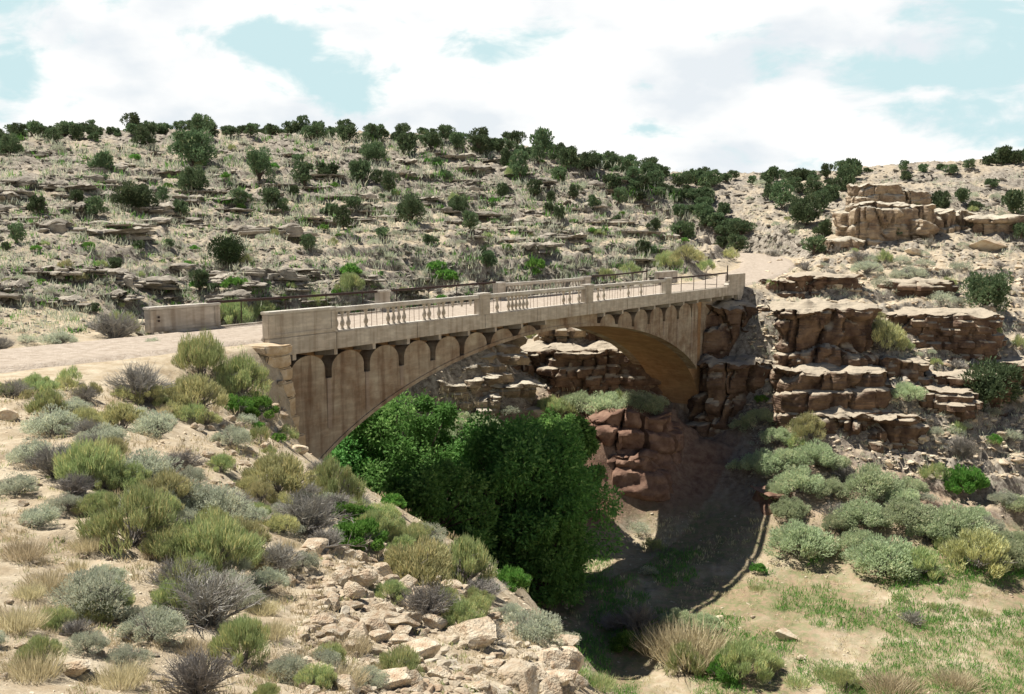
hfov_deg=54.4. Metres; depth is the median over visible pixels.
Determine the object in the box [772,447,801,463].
saltbush
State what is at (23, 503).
stone
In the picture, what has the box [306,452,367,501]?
rabbitbrush
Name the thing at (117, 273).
hill ledge
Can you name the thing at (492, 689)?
limestone block
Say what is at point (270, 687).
rabbitbrush
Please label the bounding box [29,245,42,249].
leafy shrub
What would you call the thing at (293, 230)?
hill ledge
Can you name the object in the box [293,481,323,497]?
dead brush
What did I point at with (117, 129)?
juniper tree
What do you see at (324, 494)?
sagebrush
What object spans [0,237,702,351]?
verge grass
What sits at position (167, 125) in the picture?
juniper tree
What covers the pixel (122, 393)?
yellow shrub
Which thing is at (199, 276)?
juniper tree
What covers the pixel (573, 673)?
limestone block
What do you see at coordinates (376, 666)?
dry grass clump
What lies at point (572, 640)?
limestone block
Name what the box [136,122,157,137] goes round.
juniper tree
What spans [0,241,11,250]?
juniper tree
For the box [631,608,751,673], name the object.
dry grass clump
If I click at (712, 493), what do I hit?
ground
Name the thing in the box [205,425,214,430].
stone
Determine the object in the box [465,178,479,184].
hill ledge
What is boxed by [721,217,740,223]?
juniper tree
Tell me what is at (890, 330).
yellow shrub
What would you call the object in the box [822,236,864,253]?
rock outcrop
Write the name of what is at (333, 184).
leafy shrub
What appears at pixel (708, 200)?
juniper tree
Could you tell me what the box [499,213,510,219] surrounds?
sagebrush
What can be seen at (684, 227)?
juniper tree
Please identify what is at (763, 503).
earth bank
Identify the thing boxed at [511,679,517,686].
limestone block
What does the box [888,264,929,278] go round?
sagebrush
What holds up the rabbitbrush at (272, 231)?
on the ground at (712, 493)
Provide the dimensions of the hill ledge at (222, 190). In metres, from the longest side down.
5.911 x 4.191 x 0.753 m
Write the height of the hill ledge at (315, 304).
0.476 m
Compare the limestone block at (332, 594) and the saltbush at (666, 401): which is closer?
the limestone block at (332, 594)
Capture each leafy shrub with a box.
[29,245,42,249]
[81,241,94,246]
[128,154,140,159]
[162,182,173,187]
[188,280,207,288]
[189,244,199,249]
[219,171,230,178]
[220,276,249,288]
[220,393,253,414]
[234,203,245,208]
[239,394,279,418]
[251,421,264,427]
[270,432,286,442]
[271,162,279,168]
[317,224,329,229]
[329,182,339,186]
[331,287,343,292]
[331,501,359,519]
[332,516,388,550]
[340,262,362,273]
[348,513,363,521]
[357,505,386,514]
[380,493,406,507]
[426,260,446,272]
[431,160,443,165]
[434,268,457,280]
[436,294,446,297]
[448,275,459,280]
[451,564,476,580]
[488,197,497,201]
[495,564,531,592]
[502,244,511,248]
[524,257,545,269]
[531,268,540,273]
[586,227,595,231]
[608,630,646,652]
[681,237,689,241]
[706,653,739,684]
[749,562,767,573]
[753,395,768,402]
[942,463,991,494]
[986,433,1002,442]
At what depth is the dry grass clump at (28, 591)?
11.01 m
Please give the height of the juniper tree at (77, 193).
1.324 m
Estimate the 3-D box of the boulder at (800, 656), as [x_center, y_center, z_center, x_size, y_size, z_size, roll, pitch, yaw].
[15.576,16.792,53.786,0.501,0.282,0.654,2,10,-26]
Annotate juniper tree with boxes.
[0,133,23,154]
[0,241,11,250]
[3,124,16,132]
[7,223,26,242]
[8,122,25,136]
[25,120,42,135]
[26,195,47,213]
[36,126,49,134]
[43,127,63,139]
[52,122,69,136]
[59,208,66,214]
[68,123,86,140]
[68,189,83,201]
[83,195,109,215]
[84,124,98,135]
[85,119,95,125]
[87,132,100,140]
[87,149,113,170]
[89,302,99,312]
[94,127,103,134]
[105,127,113,133]
[107,256,122,268]
[110,180,158,210]
[113,127,120,132]
[119,112,142,130]
[123,123,136,133]
[130,239,144,248]
[131,126,156,147]
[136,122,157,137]
[143,120,158,125]
[155,124,165,133]
[156,186,168,201]
[163,123,172,129]
[165,238,174,246]
[166,127,219,165]
[172,120,187,130]
[172,198,189,215]
[177,164,209,192]
[184,120,192,130]
[188,268,209,290]
[190,113,213,132]
[203,118,214,128]
[206,235,246,265]
[207,283,217,291]
[209,129,219,135]
[219,125,239,136]
[228,187,247,204]
[236,125,246,133]
[243,123,257,136]
[244,144,277,184]
[257,186,281,205]
[264,123,285,134]
[277,197,288,210]
[281,120,300,133]
[286,184,298,193]
[289,160,313,185]
[290,153,304,161]
[296,114,310,127]
[299,233,316,249]
[300,125,315,139]
[310,120,326,130]
[312,123,326,139]
[315,162,338,177]
[320,202,338,215]
[325,130,334,136]
[327,126,336,132]
[332,204,353,228]
[335,118,355,129]
[337,124,359,141]
[341,195,361,208]
[348,159,372,181]
[358,140,388,159]
[359,132,370,140]
[364,123,377,137]
[370,135,384,141]
[370,169,382,182]
[373,124,390,137]
[375,226,388,236]
[380,169,400,191]
[390,133,397,140]
[395,124,410,136]
[395,192,426,222]
[396,131,417,154]
[416,127,429,134]
[419,132,444,148]
[422,234,439,243]
[429,128,439,133]
[429,156,441,166]
[437,124,455,138]
[439,124,452,139]
[440,168,452,179]
[447,193,469,214]
[448,131,469,148]
[461,210,478,228]
[467,127,490,142]
[470,134,492,154]
[478,250,497,267]
[489,141,499,151]
[491,137,504,151]
[496,182,509,195]
[499,147,512,165]
[501,131,520,139]
[504,140,517,149]
[508,149,528,179]
[509,130,527,145]
[514,144,524,150]
[525,147,531,154]
[525,178,542,196]
[529,126,554,152]
[530,139,546,163]
[543,202,553,211]
[545,190,556,201]
[547,152,556,159]
[550,166,567,180]
[553,142,565,158]
[553,204,565,219]
[555,146,579,168]
[568,184,582,198]
[577,150,601,170]
[586,194,601,208]
[592,153,606,162]
[602,151,617,159]
[602,161,610,170]
[602,173,621,188]
[605,154,621,166]
[609,165,619,171]
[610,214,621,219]
[612,186,627,203]
[613,176,624,185]
[619,165,628,174]
[620,156,635,166]
[622,165,641,181]
[625,154,637,162]
[626,180,642,189]
[628,177,639,192]
[631,190,648,200]
[634,175,650,189]
[636,156,658,167]
[636,239,650,253]
[640,161,655,174]
[641,166,651,175]
[645,169,665,186]
[645,218,660,229]
[646,245,657,255]
[652,186,665,194]
[656,182,668,189]
[658,165,669,177]
[669,220,695,238]
[670,175,684,185]
[671,188,682,195]
[672,195,682,202]
[672,203,687,216]
[681,172,692,184]
[682,184,690,189]
[682,189,693,198]
[687,168,707,184]
[690,188,701,199]
[690,192,706,201]
[692,201,713,219]
[694,196,713,207]
[697,166,710,174]
[697,181,710,188]
[698,186,714,196]
[698,191,714,201]
[698,216,710,227]
[704,169,723,186]
[706,212,724,226]
[714,224,723,234]
[714,235,727,246]
[716,202,729,214]
[718,221,735,237]
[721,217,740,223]
[722,173,732,182]
[725,233,748,251]
[727,170,739,178]
[731,219,750,234]
[739,221,757,233]
[747,175,757,183]
[757,175,772,184]
[759,166,783,180]
[762,187,775,197]
[769,178,794,208]
[778,169,786,177]
[782,171,793,178]
[787,176,801,186]
[787,191,823,224]
[790,168,807,180]
[790,182,805,193]
[799,235,826,254]
[803,179,824,194]
[805,174,820,181]
[811,219,831,235]
[815,189,832,209]
[819,163,835,178]
[822,184,840,200]
[823,178,843,189]
[834,160,842,167]
[834,163,856,190]
[842,157,862,176]
[863,167,872,172]
[898,160,908,170]
[899,170,912,179]
[918,163,928,171]
[930,190,950,208]
[935,163,944,169]
[941,164,959,175]
[954,188,971,202]
[957,268,1013,311]
[958,355,1023,411]
[962,158,975,168]
[968,200,984,208]
[979,155,998,164]
[984,178,999,186]
[989,145,1016,164]
[1001,149,1023,164]
[1001,188,1023,214]
[1012,222,1023,238]
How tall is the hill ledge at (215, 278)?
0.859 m
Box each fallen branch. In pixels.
[195,622,211,632]
[322,509,362,523]
[325,532,369,549]
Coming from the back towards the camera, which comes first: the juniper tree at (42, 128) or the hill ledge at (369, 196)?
the juniper tree at (42, 128)
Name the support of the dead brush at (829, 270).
on the ground at (712, 493)
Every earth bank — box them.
[603,448,673,501]
[749,485,792,515]
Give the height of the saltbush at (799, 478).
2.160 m
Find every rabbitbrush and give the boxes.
[0,381,13,395]
[6,634,68,668]
[23,371,61,393]
[23,386,67,415]
[29,378,52,394]
[36,604,76,631]
[38,240,50,245]
[50,435,127,484]
[55,365,83,380]
[70,495,102,514]
[72,478,183,559]
[76,598,113,623]
[83,489,119,513]
[86,460,124,489]
[93,259,107,266]
[100,311,141,331]
[104,580,135,610]
[110,459,152,491]
[137,522,192,559]
[148,576,199,617]
[151,395,172,407]
[152,491,181,514]
[157,555,215,587]
[170,327,229,375]
[170,505,266,569]
[171,405,198,420]
[179,402,206,421]
[185,550,223,574]
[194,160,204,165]
[198,503,230,519]
[205,452,235,472]
[207,611,271,667]
[212,350,273,396]
[219,296,254,324]
[220,308,227,320]
[223,548,268,568]
[228,143,236,150]
[239,253,252,262]
[249,424,270,442]
[249,502,271,519]
[250,300,275,319]
[252,681,280,693]
[262,444,277,454]
[270,228,279,233]
[277,423,299,440]
[286,282,296,287]
[292,660,337,689]
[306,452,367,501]
[309,291,331,306]
[312,641,347,664]
[328,238,338,243]
[334,271,365,291]
[347,495,367,505]
[355,507,397,533]
[368,500,402,519]
[372,578,410,601]
[375,642,424,676]
[383,509,409,533]
[385,532,415,548]
[387,523,429,543]
[407,520,434,535]
[436,533,497,583]
[437,585,464,601]
[439,597,485,628]
[448,191,458,199]
[465,591,491,615]
[466,585,495,608]
[504,166,515,173]
[525,334,536,338]
[536,394,566,412]
[556,399,578,414]
[593,228,607,235]
[599,267,616,280]
[614,389,623,395]
[618,260,640,274]
[642,537,665,550]
[653,249,683,269]
[663,637,705,676]
[695,258,715,272]
[708,635,775,682]
[757,647,784,671]
[782,432,809,448]
[827,666,860,689]
[874,249,893,262]
[886,545,944,580]
[901,338,914,351]
[918,461,950,479]
[930,358,943,364]
[931,532,955,547]
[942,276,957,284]
[949,419,966,432]
[967,205,978,210]
[986,435,1001,444]
[1011,334,1023,346]
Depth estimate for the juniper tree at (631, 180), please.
149.99 m
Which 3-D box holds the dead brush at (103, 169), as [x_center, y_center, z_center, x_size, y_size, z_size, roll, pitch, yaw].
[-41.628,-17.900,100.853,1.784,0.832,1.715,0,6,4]
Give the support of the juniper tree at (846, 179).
on the ground at (712, 493)
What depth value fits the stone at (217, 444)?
29.30 m
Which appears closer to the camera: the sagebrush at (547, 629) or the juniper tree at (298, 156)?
the sagebrush at (547, 629)
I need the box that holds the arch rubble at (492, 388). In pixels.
[425,342,630,398]
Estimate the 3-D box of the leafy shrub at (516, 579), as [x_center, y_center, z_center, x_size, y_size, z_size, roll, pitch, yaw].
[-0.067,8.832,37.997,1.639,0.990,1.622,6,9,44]
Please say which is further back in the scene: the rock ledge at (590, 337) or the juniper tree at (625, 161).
the juniper tree at (625, 161)
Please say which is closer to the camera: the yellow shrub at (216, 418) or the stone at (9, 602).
the stone at (9, 602)
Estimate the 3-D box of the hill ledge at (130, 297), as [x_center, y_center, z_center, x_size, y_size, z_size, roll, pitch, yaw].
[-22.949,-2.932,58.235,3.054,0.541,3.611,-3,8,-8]
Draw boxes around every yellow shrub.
[17,388,34,399]
[56,258,73,266]
[56,373,78,390]
[60,405,108,432]
[70,270,88,279]
[72,380,102,398]
[94,435,130,457]
[95,400,148,428]
[109,385,137,398]
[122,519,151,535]
[131,382,169,403]
[140,466,199,513]
[159,399,187,413]
[162,372,228,408]
[193,406,222,424]
[226,515,271,546]
[235,475,262,488]
[238,450,320,493]
[244,480,278,501]
[262,512,299,533]
[267,491,293,505]
[382,533,454,589]
[668,243,708,262]
[722,247,740,258]
[785,409,826,439]
[871,317,911,351]
[873,311,886,320]
[936,524,1015,578]
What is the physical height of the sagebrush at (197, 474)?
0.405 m
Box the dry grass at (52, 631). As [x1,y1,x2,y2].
[0,386,579,693]
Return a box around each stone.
[0,672,7,679]
[4,600,14,604]
[13,641,25,648]
[18,500,28,506]
[21,521,32,526]
[78,555,86,558]
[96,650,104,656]
[151,650,159,655]
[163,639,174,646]
[190,422,197,428]
[197,424,204,431]
[202,453,214,457]
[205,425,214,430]
[212,441,220,446]
[218,424,226,428]
[224,480,235,487]
[225,415,235,421]
[227,449,236,455]
[234,421,245,428]
[238,460,244,465]
[244,447,255,453]
[260,442,270,448]
[277,380,285,386]
[279,411,288,418]
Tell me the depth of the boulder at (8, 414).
24.40 m
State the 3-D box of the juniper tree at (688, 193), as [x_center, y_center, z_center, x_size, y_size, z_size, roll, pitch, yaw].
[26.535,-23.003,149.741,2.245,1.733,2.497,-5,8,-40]
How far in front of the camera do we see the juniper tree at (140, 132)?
116.42 m
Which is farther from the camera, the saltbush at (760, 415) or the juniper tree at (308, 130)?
the juniper tree at (308, 130)
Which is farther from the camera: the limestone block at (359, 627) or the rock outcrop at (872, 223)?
the rock outcrop at (872, 223)
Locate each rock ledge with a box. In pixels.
[436,380,468,406]
[453,363,514,396]
[456,393,508,417]
[469,374,546,417]
[481,337,529,364]
[512,339,556,378]
[532,327,585,343]
[536,341,662,394]
[584,332,605,340]
[685,354,775,437]
[703,299,769,358]
[759,279,805,298]
[766,362,893,429]
[767,297,882,367]
[778,271,864,295]
[792,405,929,453]
[875,277,958,298]
[879,355,932,385]
[882,306,1006,367]
[919,384,982,429]
[924,368,1014,416]
[992,356,1023,393]
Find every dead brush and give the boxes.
[0,335,16,348]
[0,377,37,398]
[18,440,70,477]
[21,294,43,304]
[45,471,100,494]
[56,616,98,636]
[67,417,110,435]
[68,384,102,401]
[70,431,104,445]
[79,307,147,337]
[93,167,107,173]
[101,358,175,399]
[141,551,217,586]
[141,560,268,626]
[146,640,250,693]
[162,447,207,470]
[231,488,258,503]
[260,539,306,571]
[265,482,347,535]
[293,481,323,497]
[299,495,333,510]
[305,457,329,470]
[306,522,345,550]
[313,530,340,547]
[323,492,356,510]
[344,492,369,501]
[397,577,459,615]
[410,255,419,260]
[462,576,509,595]
[475,274,485,282]
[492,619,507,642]
[580,206,591,212]
[597,208,608,214]
[597,609,629,630]
[613,602,660,630]
[765,249,782,255]
[779,228,789,234]
[794,261,812,269]
[817,500,842,516]
[820,268,841,273]
[829,245,845,253]
[833,464,857,478]
[845,249,870,261]
[896,608,926,624]
[922,238,936,244]
[938,269,955,276]
[941,433,984,458]
[950,358,966,368]
[993,261,1008,268]
[1012,400,1023,407]
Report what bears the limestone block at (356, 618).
on the rubble fill
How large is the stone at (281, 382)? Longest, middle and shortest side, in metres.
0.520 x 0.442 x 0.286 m
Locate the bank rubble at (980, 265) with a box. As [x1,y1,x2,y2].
[746,253,1023,478]
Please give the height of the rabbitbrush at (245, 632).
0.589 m
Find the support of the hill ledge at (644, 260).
on the ground at (712, 493)
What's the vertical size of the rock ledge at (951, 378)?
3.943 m
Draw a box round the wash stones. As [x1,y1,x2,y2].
[589,511,1023,693]
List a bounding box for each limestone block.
[295,661,336,686]
[297,634,309,641]
[299,682,310,689]
[301,538,327,553]
[301,656,316,668]
[303,685,320,693]
[304,639,315,647]
[307,576,316,583]
[307,625,315,632]
[308,612,339,626]
[316,631,325,638]
[319,636,335,644]
[321,623,337,635]
[324,581,335,586]
[327,591,339,598]
[328,597,338,610]
[330,564,352,570]
[331,573,348,586]
[331,674,358,693]
[332,627,350,639]
[335,544,348,553]
[338,614,351,620]
[339,621,355,628]
[342,570,351,576]
[343,581,364,599]
[343,639,362,651]
[347,601,364,609]
[348,561,356,568]
[348,616,359,621]
[348,621,368,641]
[349,572,376,588]
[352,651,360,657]
[354,550,368,563]
[358,568,378,583]
[359,685,373,693]
[363,618,392,636]
[364,658,373,663]
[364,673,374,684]
[366,610,401,619]
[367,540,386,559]
[369,629,391,641]
[370,648,382,654]
[373,562,392,576]
[375,601,396,611]
[382,574,399,580]
[385,615,420,628]
[389,633,408,644]
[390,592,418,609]
[391,644,400,652]
[392,623,411,634]
[399,574,417,587]
[400,612,411,616]
[401,667,409,671]
[406,670,422,685]
[408,684,426,692]
[410,612,421,622]
[416,663,426,671]
[417,629,427,636]
[418,680,427,686]
[422,614,447,628]
[441,579,461,588]
[455,589,468,598]
[460,584,468,589]
[468,680,496,693]
[474,680,489,691]
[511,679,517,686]
[536,666,549,680]
[539,674,562,693]
[546,670,570,686]
[550,661,560,668]
[553,634,567,645]
[553,640,562,648]
[558,669,577,683]
[562,646,577,649]
[562,648,583,671]
[564,634,578,645]
[574,673,587,688]
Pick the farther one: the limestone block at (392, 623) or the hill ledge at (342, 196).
the hill ledge at (342, 196)
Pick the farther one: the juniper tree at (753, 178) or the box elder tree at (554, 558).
the juniper tree at (753, 178)
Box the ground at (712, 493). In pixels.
[0,127,1023,693]
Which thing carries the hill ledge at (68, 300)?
on the ground at (712, 493)
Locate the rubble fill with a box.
[294,528,575,693]
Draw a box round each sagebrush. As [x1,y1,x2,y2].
[0,471,40,496]
[0,630,9,644]
[4,436,51,465]
[13,274,25,278]
[16,502,63,530]
[17,333,39,342]
[18,402,82,437]
[37,328,77,344]
[42,491,85,511]
[43,287,56,293]
[44,565,134,618]
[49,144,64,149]
[50,396,93,412]
[55,187,65,191]
[62,629,110,656]
[71,421,131,443]
[89,563,131,582]
[103,641,155,669]
[104,447,183,489]
[105,605,136,621]
[109,605,188,645]
[117,605,150,622]
[127,409,178,439]
[134,406,146,411]
[145,337,157,341]
[147,143,159,149]
[150,484,188,506]
[164,251,173,257]
[170,476,214,510]
[171,506,198,525]
[175,481,254,518]
[177,464,207,484]
[206,165,217,171]
[206,568,252,593]
[209,424,252,447]
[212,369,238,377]
[215,556,254,575]
[223,583,267,608]
[231,504,271,521]
[236,412,258,423]
[247,565,290,590]
[265,652,310,685]
[267,502,288,515]
[285,523,306,536]
[289,490,322,503]
[289,550,322,569]
[307,646,342,668]
[320,492,347,503]
[348,497,372,506]
[351,664,389,688]
[366,238,379,244]
[391,229,401,234]
[395,260,404,266]
[416,522,446,546]
[454,239,467,243]
[491,601,527,619]
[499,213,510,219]
[499,404,522,414]
[499,607,565,649]
[562,254,574,260]
[563,631,581,644]
[591,246,603,252]
[626,520,650,533]
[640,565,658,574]
[753,179,765,183]
[850,260,882,272]
[862,254,877,261]
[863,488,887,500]
[870,275,895,286]
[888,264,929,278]
[890,255,910,262]
[913,257,935,266]
[919,492,940,501]
[926,349,936,353]
[927,426,944,435]
[929,290,957,302]
[943,424,966,434]
[948,261,973,271]
[951,296,964,304]
[956,241,968,245]
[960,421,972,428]
[981,515,1007,531]
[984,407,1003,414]
[986,488,1018,504]
[989,193,1001,198]
[1002,428,1023,439]
[1002,433,1018,440]
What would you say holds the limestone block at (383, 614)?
on the rubble fill
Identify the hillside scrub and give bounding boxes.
[0,131,701,333]
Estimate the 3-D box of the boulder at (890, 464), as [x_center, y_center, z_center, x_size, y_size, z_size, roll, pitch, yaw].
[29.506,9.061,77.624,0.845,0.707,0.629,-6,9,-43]
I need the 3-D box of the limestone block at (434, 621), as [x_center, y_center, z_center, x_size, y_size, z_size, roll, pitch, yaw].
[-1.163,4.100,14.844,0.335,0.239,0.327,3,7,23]
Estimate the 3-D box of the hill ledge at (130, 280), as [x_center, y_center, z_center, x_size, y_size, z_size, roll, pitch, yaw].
[-23.342,-4.008,59.125,3.407,0.684,1.996,2,9,0]
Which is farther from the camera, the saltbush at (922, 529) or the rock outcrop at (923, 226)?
the rock outcrop at (923, 226)
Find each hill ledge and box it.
[0,154,32,156]
[0,176,37,187]
[0,189,34,195]
[0,191,28,202]
[0,204,11,211]
[0,227,19,232]
[0,279,32,292]
[0,292,23,304]
[4,278,35,287]
[7,216,40,222]
[9,204,58,215]
[10,218,90,234]
[12,150,55,157]
[15,269,49,274]
[35,180,67,187]
[35,264,85,278]
[38,295,90,305]
[41,157,73,163]
[43,184,102,194]
[45,278,85,286]
[51,193,90,199]
[56,202,89,211]
[57,173,116,182]
[59,158,83,163]
[71,263,107,274]
[75,220,155,229]
[75,268,140,278]
[82,184,120,188]
[86,226,154,240]
[87,164,127,169]
[95,289,129,298]
[98,190,124,199]
[98,274,149,286]
[116,293,144,301]
[118,162,149,166]
[129,201,190,214]
[134,275,195,289]
[136,177,161,181]
[140,217,171,223]
[149,186,156,192]
[151,151,163,156]
[152,169,180,178]
[157,293,178,299]
[164,198,202,204]
[166,190,216,194]
[166,263,194,269]
[169,194,204,201]
[170,217,215,226]
[175,276,189,281]
[184,162,219,168]
[203,207,253,213]
[204,289,251,302]
[205,196,250,204]
[205,266,241,270]
[207,188,232,194]
[207,272,233,282]
[208,270,235,276]
[208,280,267,287]
[214,225,255,237]
[217,149,232,153]
[232,266,310,280]
[235,223,318,238]
[236,183,250,188]
[257,292,282,301]
[260,183,295,189]
[262,208,281,215]
[274,281,309,291]
[283,152,303,158]
[293,268,321,272]
[294,174,344,179]
[294,216,325,222]
[299,185,336,190]
[299,298,334,304]
[304,279,331,285]
[305,271,327,277]
[306,302,329,306]
[320,220,355,223]
[322,194,355,200]
[329,299,374,304]
[337,193,386,199]
[339,273,388,281]
[343,145,360,153]
[344,217,376,221]
[358,203,388,212]
[377,214,403,219]
[379,161,401,166]
[394,287,425,296]
[395,158,417,165]
[396,172,422,177]
[397,229,416,234]
[409,277,430,280]
[419,150,443,155]
[419,196,443,204]
[419,201,430,205]
[421,229,455,232]
[429,207,460,212]
[440,193,488,202]
[441,152,487,159]
[444,180,480,182]
[444,185,479,192]
[445,219,462,224]
[447,291,469,301]
[450,211,511,218]
[455,165,492,173]
[457,192,485,198]
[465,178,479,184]
[467,229,485,237]
[474,158,498,163]
[474,225,490,231]
[479,195,515,200]
[494,202,514,207]
[496,226,527,229]
[500,230,533,233]
[501,236,525,243]
[504,172,535,175]
[504,218,534,224]
[519,241,564,253]
[521,274,540,279]
[522,210,547,216]
[524,235,547,241]
[533,232,571,238]
[537,177,558,184]
[538,222,566,227]
[539,165,557,169]
[556,227,572,233]
[559,232,588,243]
[562,192,577,198]
[562,200,580,209]
[573,246,591,253]
[581,218,634,224]
[583,202,607,210]
[585,180,605,188]
[600,189,626,192]
[615,229,661,237]
[627,256,654,263]
[659,233,680,240]
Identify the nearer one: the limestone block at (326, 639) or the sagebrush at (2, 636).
the sagebrush at (2, 636)
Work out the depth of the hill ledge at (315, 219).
96.78 m
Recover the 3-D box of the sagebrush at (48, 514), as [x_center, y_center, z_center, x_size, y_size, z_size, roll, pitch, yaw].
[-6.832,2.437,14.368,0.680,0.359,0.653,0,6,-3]
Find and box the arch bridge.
[142,265,744,460]
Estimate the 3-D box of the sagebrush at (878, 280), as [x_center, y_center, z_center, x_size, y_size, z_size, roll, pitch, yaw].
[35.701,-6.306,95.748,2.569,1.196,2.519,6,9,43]
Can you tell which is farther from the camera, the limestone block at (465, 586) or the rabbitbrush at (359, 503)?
the rabbitbrush at (359, 503)
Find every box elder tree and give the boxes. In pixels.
[327,431,395,485]
[338,388,497,536]
[357,447,502,558]
[438,406,628,595]
[491,498,590,609]
[528,404,606,510]
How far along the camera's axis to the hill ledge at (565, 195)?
125.97 m
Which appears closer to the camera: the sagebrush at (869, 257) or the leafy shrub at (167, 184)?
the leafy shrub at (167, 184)
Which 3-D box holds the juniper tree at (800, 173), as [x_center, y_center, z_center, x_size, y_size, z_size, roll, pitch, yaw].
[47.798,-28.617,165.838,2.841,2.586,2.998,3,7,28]
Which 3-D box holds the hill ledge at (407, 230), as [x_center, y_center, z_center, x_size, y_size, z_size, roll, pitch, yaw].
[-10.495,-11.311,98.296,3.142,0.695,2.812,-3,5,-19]
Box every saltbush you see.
[430,428,465,443]
[451,410,499,434]
[560,389,593,412]
[579,390,627,414]
[614,389,664,414]
[656,395,670,404]
[658,607,694,628]
[688,610,725,636]
[725,458,747,470]
[728,418,752,432]
[739,407,774,426]
[740,447,796,475]
[758,426,791,445]
[760,481,792,501]
[763,518,842,558]
[767,464,827,493]
[768,495,811,520]
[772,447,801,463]
[786,438,846,465]
[809,476,849,499]
[814,453,851,469]
[821,511,858,530]
[828,496,897,527]
[834,513,854,531]
[835,527,879,552]
[838,532,931,583]
[842,461,905,500]
[857,512,890,526]
[879,496,937,528]
[885,488,920,503]
[890,381,928,401]
[896,476,929,493]
[904,519,953,539]
[914,500,999,542]
[964,504,995,518]
[996,530,1023,546]
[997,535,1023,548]
[997,539,1023,568]
[1000,494,1023,511]
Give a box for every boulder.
[0,408,18,420]
[60,659,92,677]
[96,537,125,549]
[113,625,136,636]
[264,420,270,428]
[285,573,296,584]
[292,444,308,454]
[315,598,330,607]
[339,617,358,625]
[366,602,380,611]
[377,668,411,689]
[403,638,440,658]
[426,665,456,680]
[448,616,496,648]
[457,664,483,675]
[483,659,505,668]
[497,658,539,693]
[501,621,518,630]
[534,647,569,668]
[774,628,799,640]
[797,654,805,659]
[846,257,857,261]
[885,459,893,468]
[904,248,921,255]
[908,439,918,444]
[918,435,929,441]
[969,238,1007,251]
[976,305,995,311]
[997,431,1007,438]
[999,459,1009,464]
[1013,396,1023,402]
[1014,264,1023,268]
[1015,456,1023,463]
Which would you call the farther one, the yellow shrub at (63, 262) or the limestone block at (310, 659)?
the yellow shrub at (63, 262)
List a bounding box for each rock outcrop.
[583,405,684,471]
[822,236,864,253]
[832,201,918,245]
[845,182,904,207]
[897,204,939,240]
[903,190,931,204]
[934,208,960,234]
[954,209,984,229]
[963,214,1023,234]
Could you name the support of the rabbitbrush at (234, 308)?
on the ground at (712, 493)
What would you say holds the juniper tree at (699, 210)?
on the ground at (712, 493)
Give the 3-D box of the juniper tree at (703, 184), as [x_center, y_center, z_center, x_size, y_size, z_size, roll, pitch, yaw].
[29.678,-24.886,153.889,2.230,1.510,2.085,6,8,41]
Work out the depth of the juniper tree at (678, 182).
155.86 m
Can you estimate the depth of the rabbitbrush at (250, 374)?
37.05 m
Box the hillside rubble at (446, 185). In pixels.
[0,133,1023,335]
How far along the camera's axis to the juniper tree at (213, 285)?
64.54 m
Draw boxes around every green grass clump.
[578,666,589,675]
[584,669,618,693]
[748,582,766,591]
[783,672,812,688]
[810,661,842,681]
[891,592,908,600]
[923,600,941,608]
[968,606,995,617]
[1011,639,1023,645]
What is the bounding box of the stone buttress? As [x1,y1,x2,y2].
[248,343,305,445]
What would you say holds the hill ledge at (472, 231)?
on the ground at (712, 493)
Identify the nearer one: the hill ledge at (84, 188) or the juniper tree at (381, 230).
the hill ledge at (84, 188)
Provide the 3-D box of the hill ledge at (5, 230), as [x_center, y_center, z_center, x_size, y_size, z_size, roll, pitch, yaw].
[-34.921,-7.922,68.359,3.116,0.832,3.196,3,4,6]
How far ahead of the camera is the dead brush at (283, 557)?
15.29 m
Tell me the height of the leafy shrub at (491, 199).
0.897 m
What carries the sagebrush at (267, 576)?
on the ground at (712, 493)
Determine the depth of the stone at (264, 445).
31.80 m
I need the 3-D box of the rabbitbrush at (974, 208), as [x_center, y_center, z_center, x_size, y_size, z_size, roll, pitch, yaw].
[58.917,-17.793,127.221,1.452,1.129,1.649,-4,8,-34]
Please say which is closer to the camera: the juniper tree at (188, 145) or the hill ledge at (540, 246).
the hill ledge at (540, 246)
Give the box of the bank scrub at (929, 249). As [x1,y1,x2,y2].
[746,172,1023,492]
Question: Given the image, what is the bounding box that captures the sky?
[0,0,1023,172]
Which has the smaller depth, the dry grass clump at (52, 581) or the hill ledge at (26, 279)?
the dry grass clump at (52, 581)
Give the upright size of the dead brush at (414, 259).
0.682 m
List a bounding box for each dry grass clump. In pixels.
[0,533,54,562]
[0,600,57,634]
[0,644,71,684]
[7,579,49,601]
[13,565,75,595]
[62,556,91,571]
[65,534,108,553]
[79,654,159,691]
[136,546,178,560]
[155,405,173,413]
[165,635,213,657]
[244,596,283,616]
[250,555,273,569]
[256,661,291,682]
[258,615,294,641]
[273,645,326,672]
[274,538,302,549]
[312,658,376,690]
[323,630,376,656]
[360,662,389,670]
[627,620,689,657]
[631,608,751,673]
[690,639,739,673]
[851,664,930,693]
[921,663,988,692]
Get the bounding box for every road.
[0,332,263,372]
[682,252,794,285]
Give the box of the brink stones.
[308,478,524,623]
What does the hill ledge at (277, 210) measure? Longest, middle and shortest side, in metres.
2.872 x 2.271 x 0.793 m
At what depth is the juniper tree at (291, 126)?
140.10 m
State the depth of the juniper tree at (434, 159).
128.43 m
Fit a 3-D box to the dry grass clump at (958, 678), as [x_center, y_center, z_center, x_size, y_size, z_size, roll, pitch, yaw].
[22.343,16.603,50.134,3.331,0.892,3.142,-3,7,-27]

